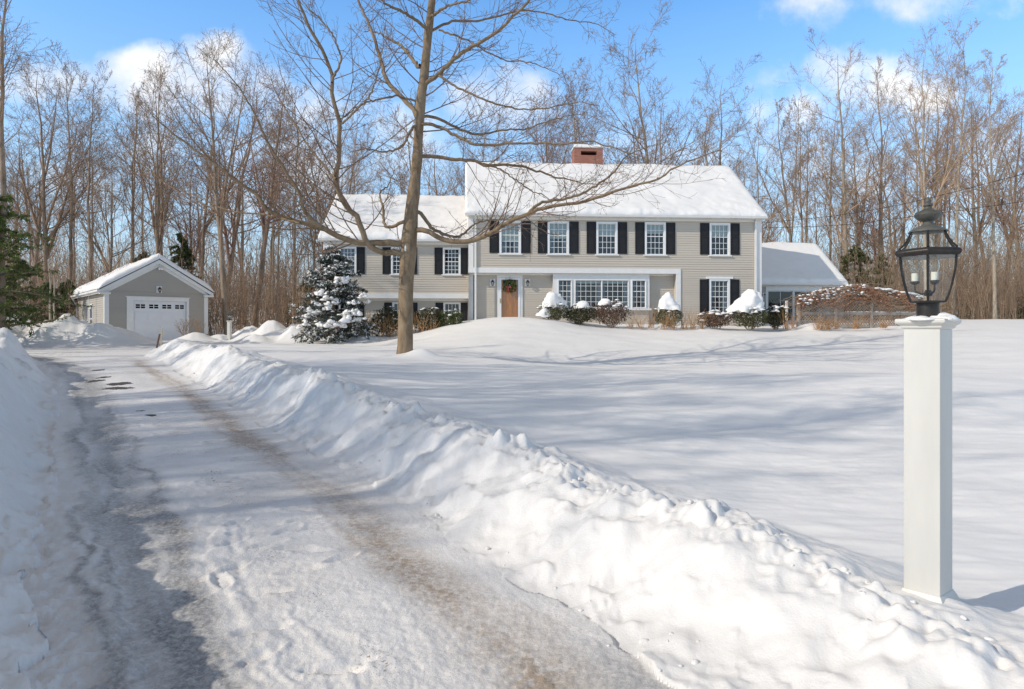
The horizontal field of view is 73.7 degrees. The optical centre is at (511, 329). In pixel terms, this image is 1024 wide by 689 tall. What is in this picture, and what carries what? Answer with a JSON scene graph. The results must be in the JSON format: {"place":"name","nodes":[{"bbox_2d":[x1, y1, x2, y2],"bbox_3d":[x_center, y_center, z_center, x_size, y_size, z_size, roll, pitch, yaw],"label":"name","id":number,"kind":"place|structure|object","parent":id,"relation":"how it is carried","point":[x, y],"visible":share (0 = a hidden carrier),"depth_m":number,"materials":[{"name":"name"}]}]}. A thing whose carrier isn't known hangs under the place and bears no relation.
{"place":"outdoors","nodes":[
{"label":"outdoors","id":0,"kind":"place"},
{"bbox_2d":[18,341,676,688],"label":"driveway","id":1,"kind":"structure","parent":0,"point":[191,535],"depth_m":4.73,"materials":[{"name":"white snow"}]},
{"bbox_2d":[0,0,1023,324],"label":"sky","id":2,"kind":"structure","parent":0,"point":[127,34],"materials":[{"name":"blue"}]},
{"bbox_2d":[159,317,1023,614],"bbox_3d":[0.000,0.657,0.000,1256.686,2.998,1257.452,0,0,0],"label":"snow ground","id":3,"kind":"structure","parent":0,"point":[799,429],"depth_m":10.79,"materials":[{"name":"white snow"}]},
{"bbox_2d":[5,258,47,321],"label":"white pine","id":4,"kind":"object","parent":3,"relation":"on","point":[15,298],"visible":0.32,"depth_m":40.80,"materials":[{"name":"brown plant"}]},
{"bbox_2d":[4,114,52,306],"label":"bare tree","id":5,"kind":"object","parent":3,"relation":"on","point":[18,174],"visible":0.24,"depth_m":100.11,"materials":[{"name":"brown plant"}]},
{"bbox_2d":[0,327,59,688],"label":"snow bank","id":6,"kind":"structure","parent":3,"relation":"on","point":[28,404],"depth_m":6.86,"materials":[{"name":"white snow"}]},
{"bbox_2d":[11,150,48,303],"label":"bare tree","id":7,"kind":"object","parent":3,"relation":"on","point":[29,180],"visible":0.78,"depth_m":51.37,"materials":[{"name":"brown plant"}]},
{"bbox_2d":[4,51,118,302],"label":"bare tree","id":8,"kind":"object","parent":3,"relation":"on","point":[39,225],"visible":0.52,"depth_m":61.67,"materials":[{"name":"brown plant"}]},
{"bbox_2d":[13,40,118,313],"bbox_3d":[-34.448,-11.043,53.020,7.494,22.256,4.558,-1,1,-22],"label":"bare tree","id":9,"kind":"object","parent":3,"relation":"on","point":[64,69],"visible":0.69,"depth_m":52.85,"materials":[{"name":"brown plant"}]},
{"bbox_2d":[5,47,133,315],"bbox_3d":[-34.529,-10.757,52.948,10.065,21.614,11.030,-1,0,23],"label":"bare tree","id":10,"kind":"object","parent":3,"relation":"on","point":[54,231],"visible":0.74,"depth_m":51.57,"materials":[{"name":"brown plant"}]},
{"bbox_2d":[49,136,94,276],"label":"bare tree","id":11,"kind":"object","parent":3,"relation":"on","point":[73,238],"visible":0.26,"depth_m":60.72,"materials":[{"name":"brown plant"}]},
{"bbox_2d":[6,314,167,346],"bbox_3d":[-28.151,-0.008,34.757,21.306,1.629,10.049,0,0,0],"label":"snow pile","id":12,"kind":"object","parent":3,"relation":"on","point":[72,331],"visible":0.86,"depth_m":33.11,"materials":[{"name":"white snow"}]},
{"bbox_2d":[0,0,61,327],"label":"bare tree","id":13,"kind":"object","parent":12,"relation":"on","point":[3,186],"visible":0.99,"depth_m":31.16,"materials":[{"name":"brown plant"}]},
{"bbox_2d":[0,193,94,336],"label":"white pine","id":14,"kind":"object","parent":12,"relation":"on","point":[13,234],"visible":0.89,"depth_m":30.97,"materials":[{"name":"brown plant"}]},
{"bbox_2d":[35,60,141,281],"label":"bare tree","id":15,"kind":"object","parent":3,"relation":"on","point":[94,103],"visible":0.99,"depth_m":46.00,"materials":[{"name":"brown plant"}]},
{"bbox_2d":[29,140,173,273],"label":"bare tree","id":16,"kind":"object","parent":3,"relation":"on","point":[111,219],"visible":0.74,"depth_m":52.97,"materials":[{"name":"brown plant"}]},
{"bbox_2d":[78,134,133,264],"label":"bare tree","id":17,"kind":"object","parent":3,"relation":"on","point":[108,185],"visible":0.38,"depth_m":74.03,"materials":[{"name":"brown plant"}]},
{"bbox_2d":[94,88,159,261],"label":"bare tree","id":18,"kind":"object","parent":3,"relation":"on","point":[133,202],"visible":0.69,"depth_m":57.24,"materials":[{"name":"brown plant"}]},
{"bbox_2d":[113,82,151,225],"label":"bare tree","id":19,"kind":"object","parent":3,"relation":"on","point":[136,97],"visible":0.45,"depth_m":65.33,"materials":[{"name":"brown plant"}]},
{"bbox_2d":[71,253,213,340],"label":"garage","id":20,"kind":"structure","parent":3,"relation":"on","point":[140,296],"depth_m":39.47,"materials":[{"name":"wood"}]},
{"bbox_2d":[134,301,185,340],"bbox_3d":[-20.388,-0.460,39.558,2.800,2.419,0.064,0,0,-40],"label":"garage door","id":21,"kind":"structure","parent":20,"relation":"in","point":[149,316],"depth_m":39.53,"materials":[{"name":"white plastic"}]},
{"bbox_2d":[96,40,205,253],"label":"bare tree","id":22,"kind":"object","parent":3,"relation":"on","point":[157,217],"visible":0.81,"depth_m":46.10,"materials":[{"name":"brown plant"}]},
{"bbox_2d":[5,195,322,335],"bbox_3d":[-34.542,-4.782,56.493,48.662,10.818,33.352,0,0,0],"label":"underbrush","id":23,"kind":"object","parent":3,"relation":"on","point":[265,309],"visible":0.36,"depth_m":48.54,"materials":[{"name":"brown plant"}]},
{"bbox_2d":[127,70,203,255],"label":"bare tree","id":24,"kind":"object","parent":3,"relation":"on","point":[164,150],"visible":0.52,"depth_m":73.41,"materials":[{"name":"brown plant"}]},
{"bbox_2d":[5,180,346,326],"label":"distant woods","id":25,"kind":"object","parent":3,"relation":"on","point":[212,259],"visible":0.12,"depth_m":84.23,"materials":[{"name":"brown plant"}]},
{"bbox_2d":[146,141,218,274],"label":"bare tree","id":26,"kind":"object","parent":3,"relation":"on","point":[197,240],"visible":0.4,"depth_m":76.34,"materials":[{"name":"brown plant"}]},
{"bbox_2d":[151,164,225,265],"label":"bare tree","id":27,"kind":"object","parent":3,"relation":"on","point":[177,218],"visible":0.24,"depth_m":100.01,"materials":[{"name":"brown plant"}]},
{"bbox_2d":[99,25,283,334],"bbox_3d":[-18.821,-9.356,42.328,12.342,20.622,7.628,0,0,26],"label":"bare tree","id":28,"kind":"object","parent":3,"relation":"on","point":[220,215],"visible":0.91,"depth_m":42.17,"materials":[{"name":"brown plant"}]},
{"bbox_2d":[169,232,213,315],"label":"hemlock tree","id":29,"kind":"object","parent":3,"relation":"on","point":[186,255],"visible":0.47,"depth_m":49.93,"materials":[{"name":"green plant"}]},
{"bbox_2d":[169,105,282,324],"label":"bare tree","id":30,"kind":"object","parent":3,"relation":"on","point":[242,229],"visible":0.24,"depth_m":104.20,"materials":[{"name":"brown plant"}]},
{"bbox_2d":[146,48,336,323],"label":"bare tree","id":31,"kind":"object","parent":3,"relation":"on","point":[226,232],"visible":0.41,"depth_m":71.30,"materials":[{"name":"brown plant"}]},
{"bbox_2d":[176,57,338,280],"bbox_3d":[-22.774,-12.302,60.194,12.811,25.180,9.676,0,0,-29],"label":"bare tree","id":32,"kind":"object","parent":3,"relation":"on","point":[207,224],"visible":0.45,"depth_m":59.02,"materials":[{"name":"brown plant"}]},
{"bbox_2d":[264,76,311,323],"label":"bare tree","id":33,"kind":"object","parent":3,"relation":"on","point":[294,216],"visible":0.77,"depth_m":47.07,"materials":[{"name":"brown plant"}]},
{"bbox_2d":[247,96,343,320],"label":"bare tree","id":34,"kind":"object","parent":3,"relation":"on","point":[297,216],"visible":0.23,"depth_m":75.36,"materials":[{"name":"brown plant"}]},
{"bbox_2d":[217,26,378,327],"bbox_3d":[-17.384,-10.107,51.498,15.129,21.575,9.230,0,0,32],"label":"bare tree","id":35,"kind":"object","parent":3,"relation":"on","point":[265,229],"visible":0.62,"depth_m":50.76,"materials":[{"name":"brown plant"}]},
{"bbox_2d":[251,101,349,291],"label":"bare tree","id":36,"kind":"object","parent":3,"relation":"on","point":[314,236],"visible":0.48,"depth_m":52.21,"materials":[{"name":"brown plant"}]},
{"bbox_2d":[250,83,376,249],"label":"bare tree","id":37,"kind":"object","parent":3,"relation":"on","point":[320,220],"visible":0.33,"depth_m":57.05,"materials":[{"name":"brown plant"}]},
{"bbox_2d":[290,245,379,343],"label":"spruce tree","id":38,"kind":"object","parent":3,"relation":"on","point":[325,301],"visible":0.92,"depth_m":32.36,"materials":[{"name":"green plant"}]},
{"bbox_2d":[285,101,386,259],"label":"bare tree","id":39,"kind":"object","parent":3,"relation":"on","point":[338,173],"visible":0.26,"depth_m":95.58,"materials":[{"name":"brown plant"}]},
{"bbox_2d":[295,72,410,255],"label":"bare tree","id":40,"kind":"object","parent":3,"relation":"on","point":[364,169],"visible":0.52,"depth_m":61.55,"materials":[{"name":"brown plant"}]},
{"bbox_2d":[372,306,397,335],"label":"shrub","id":41,"kind":"object","parent":3,"relation":"on","point":[389,314],"visible":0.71,"depth_m":34.12,"materials":[{"name":"green plant"}]},
{"bbox_2d":[370,146,422,194],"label":"bare tree","id":42,"kind":"object","parent":3,"relation":"on","point":[402,182],"visible":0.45,"depth_m":57.51,"materials":[{"name":"brown plant"}]},
{"bbox_2d":[334,84,473,195],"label":"bare tree","id":43,"kind":"object","parent":3,"relation":"on","point":[429,177],"visible":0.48,"depth_m":69.21,"materials":[{"name":"brown plant"}]},
{"bbox_2d":[413,307,445,329],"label":"shrub","id":44,"kind":"object","parent":3,"relation":"on","point":[433,314],"visible":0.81,"depth_m":34.10,"materials":[{"name":"green plant"}]},
{"bbox_2d":[392,130,475,195],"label":"bare tree","id":45,"kind":"object","parent":3,"relation":"on","point":[436,190],"visible":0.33,"depth_m":77.65,"materials":[{"name":"brown plant"}]},
{"bbox_2d":[123,0,756,353],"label":"beech tree","id":46,"kind":"object","parent":3,"relation":"on","point":[406,252],"visible":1,"depth_m":20.48,"materials":[{"name":"brown plant"}]},
{"bbox_2d":[431,80,537,195],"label":"bare tree","id":47,"kind":"object","parent":3,"relation":"on","point":[467,153],"visible":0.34,"depth_m":73.35,"materials":[{"name":"brown plant"}]},
{"bbox_2d":[509,75,585,163],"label":"bare tree","id":48,"kind":"object","parent":3,"relation":"on","point":[547,149],"visible":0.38,"depth_m":61.99,"materials":[{"name":"brown plant"}]},
{"bbox_2d":[536,292,569,319],"bbox_3d":[2.046,-1.111,33.589,1.795,1.561,1.326,0,0,0],"label":"shrub","id":49,"kind":"object","parent":3,"relation":"on","point":[555,301],"visible":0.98,"depth_m":33.26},
{"bbox_2d":[562,301,596,324],"bbox_3d":[3.369,-0.820,33.797,1.759,1.260,1.492,0,0,0],"label":"shrub","id":50,"kind":"object","parent":3,"relation":"on","point":[577,317],"visible":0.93,"depth_m":33.56,"materials":[{"name":"green plant"}]},
{"bbox_2d":[540,40,619,163],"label":"bare tree","id":51,"kind":"object","parent":3,"relation":"on","point":[571,110],"visible":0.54,"depth_m":58.63,"materials":[{"name":"brown plant"}]},
{"bbox_2d":[137,338,1023,688],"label":"snow bank","id":52,"kind":"structure","parent":3,"relation":"on","point":[677,588],"depth_m":4.36,"materials":[{"name":"white snow"}]},
{"bbox_2d":[895,197,961,603],"bbox_3d":[2.207,0.747,3.622,0.304,2.906,0.346,0,0,33],"label":"lamp post","id":53,"kind":"object","parent":52,"relation":"on","point":[928,327],"visible":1,"depth_m":3.56,"materials":[{"name":"white paint"}]},
{"bbox_2d":[318,144,847,338],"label":"house","id":54,"kind":"structure","parent":3,"relation":"on","point":[704,248],"depth_m":36.65,"materials":[{"name":"wood"}]},
{"bbox_2d":[442,247,461,275],"bbox_3d":[-3.241,-3.657,36.751,1.080,1.502,0.650,0,0,-4],"label":"window","id":55,"kind":"structure","parent":54,"relation":"in","point":[452,255],"depth_m":37.05,"materials":[{"name":"white plastic"}]},
{"bbox_2d":[498,220,521,254],"bbox_3d":[-0.112,-4.860,36.218,1.280,1.803,0.650,0,0,-4],"label":"window","id":56,"kind":"structure","parent":54,"relation":"in","point":[509,244],"depth_m":36.09,"materials":[{"name":"white plastic"}]},
{"bbox_2d":[497,275,522,316],"bbox_3d":[-0.116,-1.722,36.375,1.363,2.377,0.216,0,0,-4],"label":"door","id":57,"kind":"structure","parent":54,"relation":"in","point":[509,304],"depth_m":36.40,"materials":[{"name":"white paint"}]},
{"bbox_2d":[546,221,570,254],"bbox_3d":[2.436,-4.860,36.396,1.280,1.803,0.650,0,0,-4],"label":"window","id":58,"kind":"structure","parent":54,"relation":"in","point":[556,245],"depth_m":36.26,"materials":[{"name":"white glass"}]},
{"bbox_2d":[558,279,571,307],"bbox_3d":[2.784,-1.939,36.744,0.750,1.522,0.945,0,0,-4],"label":"window","id":59,"kind":"structure","parent":54,"relation":"in","point":[564,285],"depth_m":36.52,"materials":[{"name":"white plastic"}]},
{"bbox_2d":[575,280,601,307],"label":"window","id":60,"kind":"structure","parent":54,"relation":"in","point":[590,291],"depth_m":37.59,"materials":[{"name":"white plastic"}]},
{"bbox_2d":[595,222,618,255],"bbox_3d":[5.031,-4.860,36.577,1.280,1.803,0.650,0,0,-4],"label":"window","id":61,"kind":"structure","parent":54,"relation":"in","point":[605,231],"depth_m":36.46,"materials":[{"name":"white plastic"}]},
{"bbox_2d":[602,280,628,307],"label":"window","id":62,"kind":"structure","parent":54,"relation":"in","point":[612,290],"depth_m":36.70,"materials":[{"name":"white plastic"}]},
{"bbox_2d":[632,280,645,307],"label":"window","id":63,"kind":"structure","parent":54,"relation":"in","point":[638,286],"depth_m":36.78,"materials":[{"name":"white plastic"}]},
{"bbox_2d":[643,222,666,255],"bbox_3d":[7.644,-4.860,36.760,1.280,1.803,0.650,0,0,-4],"label":"window","id":64,"kind":"structure","parent":54,"relation":"in","point":[655,232],"depth_m":36.65,"materials":[{"name":"white plastic"}]},
{"bbox_2d":[706,276,732,313],"bbox_3d":[11.159,-1.859,37.007,1.460,2.035,0.650,0,0,-4],"label":"window","id":65,"kind":"structure","parent":54,"relation":"in","point":[719,287],"depth_m":36.93,"materials":[{"name":"white plastic"}]},
{"bbox_2d":[708,223,731,256],"bbox_3d":[11.174,-4.860,37.007,1.280,1.803,0.650,0,0,-4],"label":"window","id":66,"kind":"structure","parent":54,"relation":"in","point":[719,234],"depth_m":36.83,"materials":[{"name":"white plastic"}]},
{"bbox_2d":[768,291,792,320],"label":"window","id":67,"kind":"structure","parent":54,"relation":"in","point":[774,297],"depth_m":44.12,"materials":[{"name":"clear glass"}]},
{"bbox_2d":[558,82,623,159],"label":"bare tree","id":68,"kind":"object","parent":3,"relation":"on","point":[594,137],"visible":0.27,"depth_m":64.09,"materials":[{"name":"brown plant"}]},
{"bbox_2d":[592,298,633,327],"bbox_3d":[4.931,-0.827,33.735,1.787,1.464,1.733,0,0,42],"label":"shrub","id":69,"kind":"object","parent":3,"relation":"on","point":[608,303],"visible":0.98,"depth_m":33.52,"materials":[{"name":"brown plant"}]},
{"bbox_2d":[548,0,734,165],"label":"bare tree","id":70,"kind":"object","parent":3,"relation":"on","point":[623,92],"visible":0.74,"depth_m":55.42,"materials":[{"name":"brown plant"}]},
{"bbox_2d":[622,88,679,164],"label":"bare tree","id":71,"kind":"object","parent":3,"relation":"on","point":[655,107],"visible":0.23,"depth_m":59.11,"materials":[{"name":"brown plant"}]},
{"bbox_2d":[653,292,683,325],"bbox_3d":[7.777,-0.975,33.917,1.534,1.851,1.332,0,0,0],"label":"shrub","id":72,"kind":"object","parent":3,"relation":"on","point":[667,303],"visible":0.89,"depth_m":33.62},
{"bbox_2d":[659,52,765,169],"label":"bare tree","id":73,"kind":"object","parent":3,"relation":"on","point":[721,141],"visible":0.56,"depth_m":57.31,"materials":[{"name":"brown plant"}]},
{"bbox_2d":[685,96,739,166],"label":"bare tree","id":74,"kind":"object","parent":3,"relation":"on","point":[709,132],"visible":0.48,"depth_m":72.01,"materials":[{"name":"brown plant"}]},
{"bbox_2d":[694,309,733,329],"bbox_3d":[10.098,-0.513,34.114,1.850,1.030,1.455,0,0,-18],"label":"shrub","id":75,"kind":"object","parent":3,"relation":"on","point":[716,322],"visible":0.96,"depth_m":33.89,"materials":[{"name":"brown plant"}]},
{"bbox_2d":[726,289,771,329],"bbox_3d":[11.860,-1.019,33.941,2.217,2.060,1.889,0,0,0],"label":"shrub","id":76,"kind":"object","parent":3,"relation":"on","point":[749,303],"visible":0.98,"depth_m":33.65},
{"bbox_2d":[719,124,792,242],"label":"bare tree","id":77,"kind":"object","parent":3,"relation":"on","point":[753,153],"visible":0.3,"depth_m":56.89,"materials":[{"name":"brown plant"}]},
{"bbox_2d":[712,70,813,242],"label":"bare tree","id":78,"kind":"object","parent":3,"relation":"on","point":[788,137],"visible":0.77,"depth_m":57.62,"materials":[{"name":"brown plant"}]},
{"bbox_2d":[724,112,821,242],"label":"bare tree","id":79,"kind":"object","parent":3,"relation":"on","point":[764,206],"visible":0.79,"depth_m":53.30,"materials":[{"name":"brown plant"}]},
{"bbox_2d":[766,305,788,329],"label":"shrub","id":80,"kind":"object","parent":3,"relation":"on","point":[775,320],"visible":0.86,"depth_m":34.23,"materials":[{"name":"green plant"}]},
{"bbox_2d":[760,96,831,241],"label":"bare tree","id":81,"kind":"object","parent":3,"relation":"on","point":[801,160],"visible":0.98,"depth_m":51.45,"materials":[{"name":"brown plant"}]},
{"bbox_2d":[778,87,816,238],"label":"bare tree","id":82,"kind":"object","parent":3,"relation":"on","point":[798,109],"visible":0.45,"depth_m":80.08,"materials":[{"name":"brown plant"}]},
{"bbox_2d":[778,119,832,239],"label":"bare tree","id":83,"kind":"object","parent":3,"relation":"on","point":[807,213],"visible":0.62,"depth_m":63.73,"materials":[{"name":"brown plant"}]},
{"bbox_2d":[805,89,850,260],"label":"bare tree","id":84,"kind":"object","parent":3,"relation":"on","point":[829,210],"visible":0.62,"depth_m":63.77,"materials":[{"name":"brown plant"}]},
{"bbox_2d":[790,114,891,274],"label":"bare tree","id":85,"kind":"object","parent":3,"relation":"on","point":[860,215],"visible":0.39,"depth_m":65.58,"materials":[{"name":"brown plant"}]},
{"bbox_2d":[785,299,919,328],"bbox_3d":[17.800,-0.692,35.484,7.364,1.730,0.785,0,0,-10],"label":"lattice fence","id":86,"kind":"object","parent":3,"relation":"on","point":[870,324],"visible":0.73,"depth_m":35.14,"materials":[{"name":"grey wood"}]},
{"bbox_2d":[780,281,948,322],"bbox_3d":[18.275,-1.431,35.198,9.651,2.231,1.084,0,0,-10],"label":"climbing vine","id":87,"kind":"object","parent":86,"relation":"attached to","point":[897,296],"visible":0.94,"depth_m":34.96,"materials":[{"name":"brown plant"}]},
{"bbox_2d":[775,27,932,319],"bbox_3d":[25.108,-11.364,52.334,8.454,22.259,9.868,0,0,-17],"label":"bare tree","id":88,"kind":"object","parent":3,"relation":"on","point":[843,203],"visible":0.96,"depth_m":51.88,"materials":[{"name":"brown plant"}]},
{"bbox_2d":[839,245,889,319],"bbox_3d":[24.266,-2.807,49.070,4.689,6.754,4.786,0,0,-36],"label":"evergreen thicket","id":89,"kind":"object","parent":3,"relation":"on","point":[861,255],"visible":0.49,"depth_m":48.91,"materials":[{"name":"green plant"}]},
{"bbox_2d":[819,146,914,276],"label":"bare tree","id":90,"kind":"object","parent":3,"relation":"on","point":[855,217],"visible":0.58,"depth_m":55.80,"materials":[{"name":"brown plant"}]},
{"bbox_2d":[834,161,918,319],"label":"bare tree","id":91,"kind":"object","parent":3,"relation":"on","point":[879,232],"visible":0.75,"depth_m":53.55,"materials":[{"name":"brown plant"}]},
{"bbox_2d":[748,151,1023,318],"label":"distant woods","id":92,"kind":"object","parent":3,"relation":"on","point":[953,236],"visible":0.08,"depth_m":80.59,"materials":[{"name":"brown plant"}]},
{"bbox_2d":[848,54,926,319],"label":"bare tree","id":93,"kind":"object","parent":3,"relation":"on","point":[882,148],"visible":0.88,"depth_m":54.50,"materials":[{"name":"brown plant"}]},
{"bbox_2d":[819,101,955,318],"bbox_3d":[33.149,-10.200,60.790,10.912,19.787,7.742,-2,1,26],"label":"bare tree","id":94,"kind":"object","parent":3,"relation":"on","point":[893,221],"visible":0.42,"depth_m":60.36,"materials":[{"name":"brown plant"}]},
{"bbox_2d":[762,198,1023,319],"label":"underbrush","id":95,"kind":"object","parent":3,"relation":"on","point":[978,299],"visible":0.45,"depth_m":49.55,"materials":[{"name":"brown plant"}]},
{"bbox_2d":[883,142,918,316],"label":"bare tree","id":96,"kind":"object","parent":3,"relation":"on","point":[904,176],"visible":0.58,"depth_m":59.48,"materials":[{"name":"brown plant"}]},
{"bbox_2d":[881,55,991,298],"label":"bare tree","id":97,"kind":"object","parent":3,"relation":"on","point":[940,220],"visible":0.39,"depth_m":59.99,"materials":[{"name":"brown plant"}]},
{"bbox_2d":[909,100,966,311],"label":"bare tree","id":98,"kind":"object","parent":3,"relation":"on","point":[944,216],"visible":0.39,"depth_m":57.05,"materials":[{"name":"brown plant"}]},
{"bbox_2d":[875,24,1013,300],"bbox_3d":[27.940,-10.622,44.740,7.587,20.840,8.314,0,0,-15],"label":"bare tree","id":99,"kind":"object","parent":3,"relation":"on","point":[923,188],"visible":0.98,"depth_m":45.09,"materials":[{"name":"brown plant"}]},
{"bbox_2d":[867,0,1023,318],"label":"bare tree","id":100,"kind":"object","parent":3,"relation":"on","point":[994,306],"visible":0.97,"depth_m":46.89,"materials":[{"name":"brown plant"}]},
{"bbox_2d":[925,18,982,315],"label":"bare tree","id":101,"kind":"object","parent":3,"relation":"on","point":[964,90],"visible":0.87,"depth_m":49.63,"materials":[{"name":"brown plant"}]},
{"bbox_2d":[908,66,1023,313],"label":"bare tree","id":102,"kind":"object","parent":3,"relation":"on","point":[981,224],"visible":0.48,"depth_m":62.95,"materials":[{"name":"brown plant"}]},
{"bbox_2d":[920,110,1023,315],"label":"bare tree","id":103,"kind":"object","parent":3,"relation":"on","point":[1001,171],"visible":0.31,"depth_m":76.48,"materials":[{"name":"brown plant"}]},
{"bbox_2d":[930,105,1023,317],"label":"bare tree","id":104,"kind":"object","parent":3,"relation":"on","point":[979,215],"visible":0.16,"depth_m":86.79,"materials":[{"name":"brown plant"}]},
{"bbox_2d":[946,158,1023,312],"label":"bare tree","id":105,"kind":"object","parent":3,"relation":"on","point":[967,227],"visible":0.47,"depth_m":74.97,"materials":[{"name":"brown plant"}]},
{"bbox_2d":[960,93,1023,316],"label":"bare tree","id":106,"kind":"object","parent":3,"relation":"on","point":[1017,196],"visible":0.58,"depth_m":63.94,"materials":[{"name":"brown plant"}]},
{"bbox_2d":[978,146,1023,317],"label":"bare tree","id":107,"kind":"object","parent":3,"relation":"on","point":[1015,221],"visible":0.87,"depth_m":56.75,"materials":[{"name":"brown plant"}]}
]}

